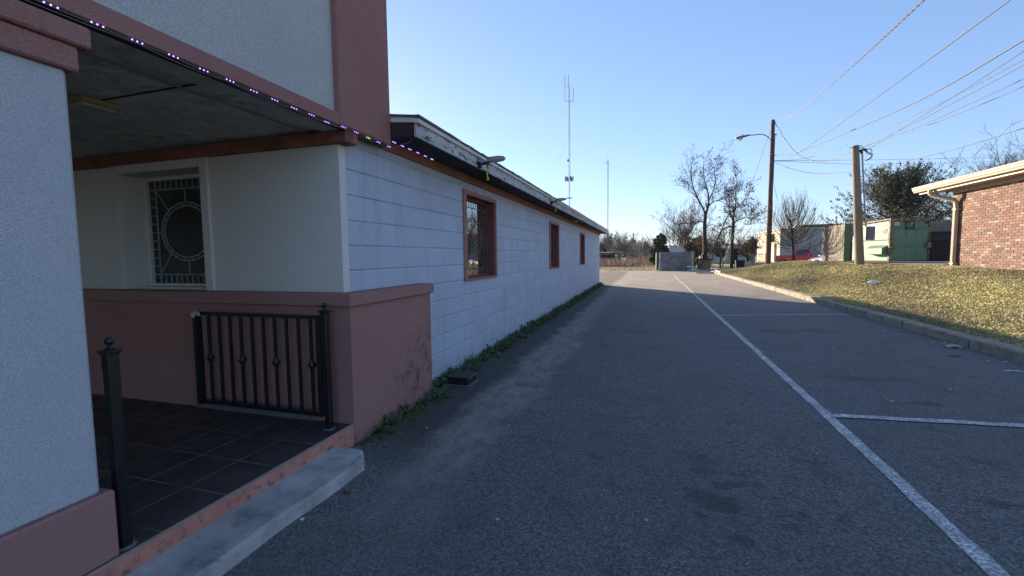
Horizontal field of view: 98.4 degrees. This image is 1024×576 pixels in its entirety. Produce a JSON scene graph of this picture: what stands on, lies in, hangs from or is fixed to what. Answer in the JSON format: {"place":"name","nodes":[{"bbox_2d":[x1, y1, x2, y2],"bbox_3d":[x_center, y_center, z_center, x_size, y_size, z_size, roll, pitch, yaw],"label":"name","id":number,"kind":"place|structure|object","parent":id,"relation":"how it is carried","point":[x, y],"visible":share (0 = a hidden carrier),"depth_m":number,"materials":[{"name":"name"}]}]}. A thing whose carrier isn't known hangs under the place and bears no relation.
{"place":"outdoors","nodes":[
{"label":"outdoors","id":0,"kind":"place"},
{"bbox_2d":[223,271,1023,575],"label":"parking lot","id":1,"kind":"structure","parent":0,"point":[767,490],"depth_m":3.09,"materials":[{"name":"grey asphalt"}]},
{"bbox_2d":[126,446,364,575],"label":"entry step","id":2,"kind":"object","parent":1,"relation":"on","point":[223,544],"visible":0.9,"depth_m":2.30,"materials":[{"name":"concrete"}]},
{"bbox_2d":[0,0,608,575],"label":"block building","id":3,"kind":"structure","parent":1,"relation":"on","point":[154,210],"depth_m":3.44,"materials":[{"name":"white concrete"}]},
{"bbox_2d":[67,94,118,118],"bbox_3d":[-2.719,-1.120,2.751,0.480,0.054,0.200,1,4,17],"label":"ceiling light","id":4,"kind":"object","parent":3,"relation":"attached to","point":[81,105],"visible":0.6,"depth_m":2.69,"materials":[{"name":"beige plastic"}]},
{"bbox_2d":[97,337,136,551],"bbox_3d":[-1.728,0.680,1.936,0.085,0.938,0.085,-3,5,-28],"label":"gate post","id":5,"kind":"object","parent":3,"relation":"on","point":[109,355],"visible":0.94,"depth_m":1.92,"materials":[{"name":"black metal"}]},
{"bbox_2d":[110,157,215,289],"bbox_3d":[-3.112,-0.563,4.091,1.180,1.148,0.279,1,4,17],"label":"niche window","id":6,"kind":"structure","parent":3,"relation":"in","point":[162,216],"depth_m":4.19,"materials":[{"name":"paint"}]},
{"bbox_2d":[25,0,434,160],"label":"string light","id":7,"kind":"object","parent":3,"relation":"attached to","point":[201,69],"visible":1,"depth_m":2.14,"materials":[{"name":"black"}]},
{"bbox_2d":[318,303,335,430],"bbox_3d":[-1.366,0.578,3.263,0.085,0.942,0.085,1,4,17],"label":"gate post","id":8,"kind":"object","parent":3,"relation":"on","point":[324,312],"visible":1,"depth_m":3.25,"materials":[{"name":"black metal"}]},
{"bbox_2d":[192,311,324,416],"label":"metal gate","id":9,"kind":"structure","parent":8,"relation":"attached to","point":[199,360],"depth_m":3.47,"materials":[{"name":"black metal"}]},
{"bbox_2d":[191,311,200,317],"bbox_3d":[-2.553,0.215,3.569,0.094,0.055,0.030,1,4,17],"label":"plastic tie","id":10,"kind":"object","parent":9,"relation":"attached to","point":[194,314],"visible":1,"depth_m":3.57,"materials":[{"name":"white plastic"}]},
{"bbox_2d":[462,188,497,281],"bbox_3d":[-0.494,-0.722,6.298,0.157,1.190,1.275,1,4,17],"label":"window","id":11,"kind":"structure","parent":3,"relation":"in","point":[479,217],"depth_m":6.53,"materials":[{"name":"brown glass"}]},
{"bbox_2d":[478,156,505,167],"bbox_3d":[-0.230,-1.450,5.102,0.323,0.126,0.193,1,4,17],"label":"flood light","id":12,"kind":"object","parent":3,"relation":"attached to","point":[493,159],"visible":1,"depth_m":5.08,"materials":[{"name":"black metal"}]},
{"bbox_2d":[549,221,559,268],"bbox_3d":[1.006,-1.068,11.145,0.157,1.160,1.175,1,4,17],"label":"window","id":13,"kind":"structure","parent":3,"relation":"in","point":[554,262],"depth_m":11.61,"materials":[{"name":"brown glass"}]},
{"bbox_2d":[550,198,565,204],"bbox_3d":[0.929,-1.733,8.848,0.323,0.126,0.193,1,4,17],"label":"flood light","id":14,"kind":"object","parent":3,"relation":"attached to","point":[557,199],"visible":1,"depth_m":8.83,"materials":[{"name":"black metal"}]},
{"bbox_2d":[580,232,584,264],"bbox_3d":[2.454,-1.394,15.823,0.157,1.135,1.160,1,4,17],"label":"window","id":15,"kind":"structure","parent":3,"relation":"in","point":[582,236],"depth_m":16.31,"materials":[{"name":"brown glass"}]},
{"bbox_2d":[446,370,478,386],"bbox_3d":[-0.557,1.022,4.999,0.295,0.098,0.300,1,4,17],"label":"bait box","id":16,"kind":"object","parent":1,"relation":"on","point":[462,378],"visible":0.99,"depth_m":4.90,"materials":[{"name":"black plastic"}]},
{"bbox_2d":[354,285,601,447],"bbox_3d":[1.621,0.511,12.338,0.462,0.021,18.862,1,4,17],"label":"moss","id":17,"kind":"object","parent":1,"relation":"on","point":[410,417],"visible":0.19,"depth_m":4.03,"materials":[{"name":"green plant"}]},
{"bbox_2d":[373,282,603,431],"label":"weeds","id":18,"kind":"object","parent":1,"relation":"on","point":[467,367],"visible":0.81,"depth_m":6.04,"materials":[{"name":"green plant"}]},
{"bbox_2d":[696,272,713,273],"bbox_3d":[14.261,-1.111,32.054,1.700,0.120,0.220,1,4,20],"label":"wheel stop","id":19,"kind":"object","parent":1,"relation":"on","point":[704,272],"visible":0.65,"depth_m":32.04,"materials":[{"name":"concrete"}]},
{"bbox_2d":[673,275,1023,575],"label":"parking lines","id":20,"kind":"object","parent":1,"relation":"on","point":[989,565],"visible":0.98,"depth_m":3.02,"materials":[{"name":"paint"}]},
{"bbox_2d":[709,270,1023,363],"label":"kerb","id":21,"kind":"structure","parent":1,"relation":"on","point":[1003,350],"depth_m":7.76,"materials":[{"name":"concrete"}]},
{"bbox_2d":[944,344,961,347],"bbox_3d":[6.501,0.846,6.521,0.200,0.052,0.120,1,4,17],"label":"flattened cup","id":22,"kind":"object","parent":1,"relation":"on","point":[951,345],"visible":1,"depth_m":6.49,"materials":[{"name":"white paper"}]},
{"bbox_2d":[625,249,648,259],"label":"building","id":23,"kind":"structure","parent":0,"point":[628,256],"depth_m":129.16,"materials":[{"name":"black metal"}]},
{"bbox_2d":[599,266,696,271],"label":"straw grass","id":24,"kind":"structure","parent":0,"point":[623,267],"depth_m":45.07,"materials":[{"name":"beige plant"}]},
{"bbox_2d":[373,275,1012,549],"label":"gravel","id":25,"kind":"structure","parent":0,"point":[645,519],"depth_m":5.77,"materials":[{"name":"grey gravel"}]},
{"bbox_2d":[386,0,1023,245],"label":"sky","id":26,"kind":"structure","parent":0,"point":[655,80],"materials":[{"name":"blue"}]},
{"bbox_2d":[699,246,758,263],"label":"pale building","id":27,"kind":"structure","parent":0,"point":[735,257],"depth_m":61.31,"materials":[{"name":"metal"}]},
{"bbox_2d":[729,249,737,262],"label":"door","id":28,"kind":"structure","parent":27,"relation":"in","point":[735,255],"depth_m":61.00,"materials":[{"name":"metal"}]},
{"bbox_2d":[599,256,910,319],"bbox_3d":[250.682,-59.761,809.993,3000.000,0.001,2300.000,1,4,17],"label":"ground","id":29,"kind":"structure","parent":0,"point":[631,268],"depth_m":46.41,"materials":[{"name":"brown soil"}]},
{"bbox_2d":[540,75,639,232],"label":"radio mast","id":30,"kind":"object","parent":29,"relation":"on","point":[571,178],"visible":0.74,"depth_m":196.41,"materials":[{"name":"metal"}]},
{"bbox_2d":[599,243,606,251],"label":"evergreen shrub","id":31,"kind":"object","parent":29,"relation":"on","point":[603,249],"visible":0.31,"depth_m":117.32,"materials":[{"name":"green plant"}]},
{"bbox_2d":[600,254,608,260],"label":"parked car","id":32,"kind":"object","parent":29,"relation":"on","point":[605,256],"visible":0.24,"depth_m":95.30,"materials":[{"name":"black metal"}]},
{"bbox_2d":[599,230,621,251],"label":"bare tree","id":33,"kind":"object","parent":29,"relation":"on","point":[605,240],"visible":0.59,"depth_m":119.01,"materials":[{"name":"brown plant"}]},
{"bbox_2d":[599,252,622,259],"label":"carport","id":34,"kind":"object","parent":29,"relation":"on","point":[604,253],"visible":0.3,"depth_m":104.89,"materials":[{"name":"metal"}]},
{"bbox_2d":[609,254,618,259],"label":"parked car","id":35,"kind":"object","parent":29,"relation":"on","point":[614,256],"visible":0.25,"depth_m":95.43,"materials":[{"name":"blue metal"}]},
{"bbox_2d":[585,160,649,234],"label":"radio mast","id":36,"kind":"object","parent":29,"relation":"on","point":[607,161],"visible":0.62,"depth_m":232.66,"materials":[{"name":"metal"}]},
{"bbox_2d":[607,232,638,257],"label":"bare tree","id":37,"kind":"object","parent":29,"relation":"on","point":[619,244],"visible":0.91,"depth_m":94.21,"materials":[{"name":"brown plant"}]},
{"bbox_2d":[626,235,654,258],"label":"bare tree","id":38,"kind":"object","parent":29,"relation":"on","point":[644,247],"visible":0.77,"depth_m":79.72,"materials":[{"name":"plant"}]},
{"bbox_2d":[599,257,713,266],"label":"dry weeds","id":39,"kind":"object","parent":29,"relation":"on","point":[624,262],"visible":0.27,"depth_m":56.35,"materials":[{"name":"beige plant"}]},
{"bbox_2d":[656,252,658,269],"bbox_3d":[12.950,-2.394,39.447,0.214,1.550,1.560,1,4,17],"label":"green dumpster","id":40,"kind":"object","parent":29,"relation":"on","point":[657,260],"visible":1,"depth_m":38.73,"materials":[{"name":"metal"}]},
{"bbox_2d":[648,233,669,264],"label":"evergreen shrub","id":41,"kind":"object","parent":29,"relation":"on","point":[660,241],"visible":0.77,"depth_m":49.49,"materials":[{"name":"green plant"}]},
{"bbox_2d":[648,209,692,246],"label":"bare tree","id":42,"kind":"object","parent":29,"relation":"on","point":[674,238],"visible":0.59,"depth_m":54.79,"materials":[{"name":"brown plant"}]},
{"bbox_2d":[659,252,693,270],"bbox_3d":[14.563,-2.391,39.462,2.831,1.636,3.120,1,4,17],"label":"block enclosure","id":43,"kind":"object","parent":29,"relation":"on","point":[674,261],"visible":0.96,"depth_m":38.01,"materials":[{"name":"concrete"}]},
{"bbox_2d":[669,246,686,251],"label":"white trailer","id":44,"kind":"object","parent":29,"relation":"on","point":[677,249],"visible":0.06,"depth_m":51.71,"materials":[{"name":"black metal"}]},
{"bbox_2d":[645,195,718,245],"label":"bare tree","id":45,"kind":"object","parent":29,"relation":"on","point":[683,228],"visible":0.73,"depth_m":54.36,"materials":[{"name":"brown plant"}]},
{"bbox_2d":[621,240,756,257],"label":"woods","id":46,"kind":"object","parent":29,"relation":"on","point":[728,244],"depth_m":222.75,"materials":[{"name":"brown plant"}]},
{"bbox_2d":[682,235,709,267],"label":"evergreen shrub","id":47,"kind":"object","parent":29,"relation":"on","point":[686,247],"visible":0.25,"depth_m":43.49,"materials":[{"name":"green plant"}]},
{"bbox_2d":[661,141,741,258],"bbox_3d":[16.181,-7.102,37.960,6.678,11.397,4.394,-1,4,-1],"label":"bare tree","id":48,"kind":"object","parent":29,"relation":"on","point":[704,221],"visible":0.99,"depth_m":37.86,"materials":[{"name":"brown plant"}]},
{"bbox_2d":[695,259,713,269],"bbox_3d":[16.535,-2.015,37.966,1.410,0.980,1.160,1,4,17],"label":"rusty bin","id":49,"kind":"object","parent":29,"relation":"on","point":[706,265],"visible":0.86,"depth_m":37.56,"materials":[{"name":"black metal"}]},
{"bbox_2d":[690,228,727,260],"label":"bare tree","id":50,"kind":"object","parent":29,"relation":"on","point":[696,242],"visible":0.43,"depth_m":42.07,"materials":[{"name":"brown plant"}]},
{"bbox_2d":[688,224,753,267],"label":"bare tree","id":51,"kind":"object","parent":29,"relation":"on","point":[719,240],"visible":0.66,"depth_m":40.83,"materials":[{"name":"brown plant"}]},
{"bbox_2d":[696,157,766,267],"bbox_3d":[18.240,-6.225,36.985,6.959,9.732,3.483,-1,4,-8],"label":"bare tree","id":52,"kind":"object","parent":29,"relation":"on","point":[733,212],"visible":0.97,"depth_m":36.91,"materials":[{"name":"brown plant"}]},
{"bbox_2d":[727,227,763,262],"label":"bare tree","id":53,"kind":"object","parent":29,"relation":"on","point":[751,242],"visible":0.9,"depth_m":43.75,"materials":[{"name":"plant"}]},
{"bbox_2d":[744,263,764,266],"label":"wall","id":54,"kind":"structure","parent":29,"relation":"on","point":[749,264],"depth_m":37.79,"materials":[{"name":"concrete"}]},
{"bbox_2d":[749,253,765,262],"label":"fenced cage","id":55,"kind":"object","parent":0,"point":[752,260],"visible":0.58,"depth_m":47.92,"materials":[{"name":"grey metal"}]},
{"bbox_2d":[695,260,1023,347],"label":"grass bank","id":56,"kind":"structure","parent":0,"point":[716,266],"depth_m":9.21,"materials":[{"name":"plant"}]},
{"bbox_2d":[734,260,745,267],"bbox_3d":[18.764,-1.876,36.498,0.760,0.860,0.800,1,4,17],"label":"dark bin","id":57,"kind":"object","parent":56,"relation":"on","point":[739,263],"visible":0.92,"depth_m":36.18,"materials":[{"name":"black plastic"}]},
{"bbox_2d":[737,237,757,257],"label":"evergreen shrub","id":58,"kind":"object","parent":56,"relation":"on","point":[740,253],"visible":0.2,"depth_m":55.97,"materials":[{"name":"green plant"}]},
{"bbox_2d":[735,119,776,263],"bbox_3d":[16.606,-6.397,30.283,2.696,9.996,1.111,1,4,17],"label":"utility pole","id":59,"kind":"object","parent":56,"relation":"on","point":[770,191],"visible":0.97,"depth_m":29.90,"materials":[{"name":"brown wood"}]},
{"bbox_2d":[721,130,770,268],"bbox_3d":[17.314,-6.154,33.006,0.083,9.806,5.392,-1,4,-7],"label":"guy wire","id":60,"kind":"object","parent":59,"relation":"attached to","point":[741,212],"visible":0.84,"depth_m":33.74,"materials":[{"name":"grey metal"}]},
{"bbox_2d":[775,123,851,161],"bbox_3d":[16.322,-8.557,24.543,0.140,4.477,11.685,0,4,16],"label":"overhead wire","id":61,"kind":"object","parent":59,"relation":"attached to","point":[804,157],"visible":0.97,"depth_m":24.79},
{"bbox_2d":[775,0,924,122],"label":"overhead wire","id":62,"kind":"object","parent":59,"relation":"attached to","point":[912,10],"visible":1,"depth_m":14.60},
{"bbox_2d":[782,157,989,160],"bbox_3d":[52.801,-14.866,50.845,82.055,8.607,1.972,-3,5,-30],"label":"overhead wire","id":63,"kind":"object","parent":59,"relation":"attached to","point":[887,159],"visible":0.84,"depth_m":34.45,"materials":[{"name":"black metal"}]},
{"bbox_2d":[781,161,995,163],"bbox_3d":[56.095,-15.283,53.115,90.086,9.089,1.452,-3,5,-30],"label":"overhead wire","id":64,"kind":"object","parent":59,"relation":"attached to","point":[837,163],"visible":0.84,"depth_m":36.27,"materials":[{"name":"black metal"}]},
{"bbox_2d":[774,0,1010,160],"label":"overhead wire","id":65,"kind":"object","parent":59,"relation":"attached to","point":[915,69],"visible":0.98,"depth_m":13.65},
{"bbox_2d":[774,128,1023,173],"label":"overhead wire","id":66,"kind":"object","parent":59,"relation":"attached to","point":[917,158],"visible":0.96,"depth_m":18.52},
{"bbox_2d":[777,40,1023,155],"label":"overhead wire","id":67,"kind":"object","parent":59,"relation":"attached to","point":[924,97],"visible":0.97,"depth_m":15.15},
{"bbox_2d":[798,60,1022,159],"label":"overhead wire","id":68,"kind":"object","parent":59,"relation":"attached to","point":[931,107],"visible":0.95,"depth_m":16.79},
{"bbox_2d":[756,188,834,260],"bbox_3d":[18.150,-4.048,28.322,4.784,5.026,4.723,1,4,17],"label":"bare tree","id":69,"kind":"object","parent":56,"relation":"on","point":[791,234],"visible":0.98,"depth_m":28.34,"materials":[{"name":"brown plant"}]},
{"bbox_2d":[775,249,820,261],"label":"pickup truck","id":70,"kind":"object","parent":56,"relation":"on","point":[800,255],"visible":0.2,"depth_m":48.70,"materials":[{"name":"red paint"}]},
{"bbox_2d":[757,216,848,261],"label":"warehouse","id":71,"kind":"structure","parent":56,"relation":"on","point":[775,252],"depth_m":67.80,"materials":[{"name":"metal"}]},
{"bbox_2d":[772,244,775,261],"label":"door","id":72,"kind":"structure","parent":71,"relation":"in","point":[773,248],"depth_m":70.36,"materials":[{"name":"white"}]},
{"bbox_2d":[809,254,821,260],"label":"parked car","id":73,"kind":"object","parent":56,"relation":"on","point":[818,258],"visible":0.06,"depth_m":46.10,"materials":[{"name":"white paint"}]},
{"bbox_2d":[821,219,850,261],"bbox_3d":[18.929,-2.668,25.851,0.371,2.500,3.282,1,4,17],"label":"storage shed","id":74,"kind":"structure","parent":56,"relation":"on","point":[836,246],"depth_m":25.32,"materials":[{"name":"beige metal"}]},
{"bbox_2d":[849,145,874,264],"bbox_3d":[14.938,-3.458,18.956,1.024,5.296,0.614,1,4,17],"label":"utility pole","id":75,"kind":"object","parent":56,"relation":"on","point":[858,227],"visible":0.95,"depth_m":18.88,"materials":[{"name":"wood"}]},
{"bbox_2d":[858,79,1022,148],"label":"overhead wire","id":76,"kind":"object","parent":75,"relation":"attached to","point":[950,112],"visible":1,"depth_m":12.85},
{"bbox_2d":[859,65,1023,147],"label":"overhead wire","id":77,"kind":"object","parent":75,"relation":"attached to","point":[951,103],"visible":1,"depth_m":12.08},
{"bbox_2d":[860,86,1023,149],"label":"overhead wire","id":78,"kind":"object","parent":75,"relation":"attached to","point":[948,117],"visible":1,"depth_m":13.30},
{"bbox_2d":[869,51,1023,148],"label":"overhead wire","id":79,"kind":"object","parent":75,"relation":"attached to","point":[956,94],"visible":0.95,"depth_m":12.09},
{"bbox_2d":[867,280,879,284],"bbox_3d":[10.670,-0.168,13.029,0.340,0.129,0.180,1,4,17],"label":"plastic bag","id":80,"kind":"object","parent":56,"relation":"on","point":[872,282],"visible":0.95,"depth_m":12.99,"materials":[{"name":"white plastic"}]},
{"bbox_2d":[813,159,957,225],"bbox_3d":[27.406,-5.489,30.829,10.144,7.022,10.470,1,4,17],"label":"cedar tree","id":81,"kind":"object","parent":56,"relation":"on","point":[897,195],"visible":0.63,"depth_m":29.75,"materials":[{"name":"green plant"}]},
{"bbox_2d":[834,221,951,259],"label":"block wall","id":82,"kind":"structure","parent":56,"relation":"on","point":[941,225],"depth_m":24.97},
{"bbox_2d":[911,117,1023,220],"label":"bare tree","id":83,"kind":"object","parent":56,"relation":"on","point":[995,165],"visible":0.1,"depth_m":32.21,"materials":[{"name":"grey plant"}]},
{"bbox_2d":[912,160,1023,269],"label":"brick building","id":84,"kind":"structure","parent":56,"relation":"on","point":[987,230],"depth_m":13.05,"materials":[{"name":"red brick"}]},
{"bbox_2d":[845,260,949,264],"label":"service yard","id":85,"kind":"structure","parent":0,"point":[923,262],"depth_m":19.82,"materials":[{"name":"concrete"}]},
{"bbox_2d":[852,218,931,261],"bbox_3d":[17.421,-2.183,20.539,1.955,1.920,2.350,-1,4,2],"label":"storage shed","id":86,"kind":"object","parent":85,"relation":"on","point":[902,239],"visible":0.98,"depth_m":19.49,"materials":[{"name":"green metal"}]},
{"bbox_2d":[922,239,950,260],"bbox_3d":[20.552,-1.815,21.456,0.720,1.030,0.840,1,4,17],"label":"waste bin","id":87,"kind":"object","parent":85,"relation":"on","point":[938,250],"visible":0.69,"depth_m":21.14,"materials":[{"name":"black plastic"}]},
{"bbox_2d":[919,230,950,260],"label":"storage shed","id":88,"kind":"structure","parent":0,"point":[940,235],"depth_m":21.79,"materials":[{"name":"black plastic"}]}
]}

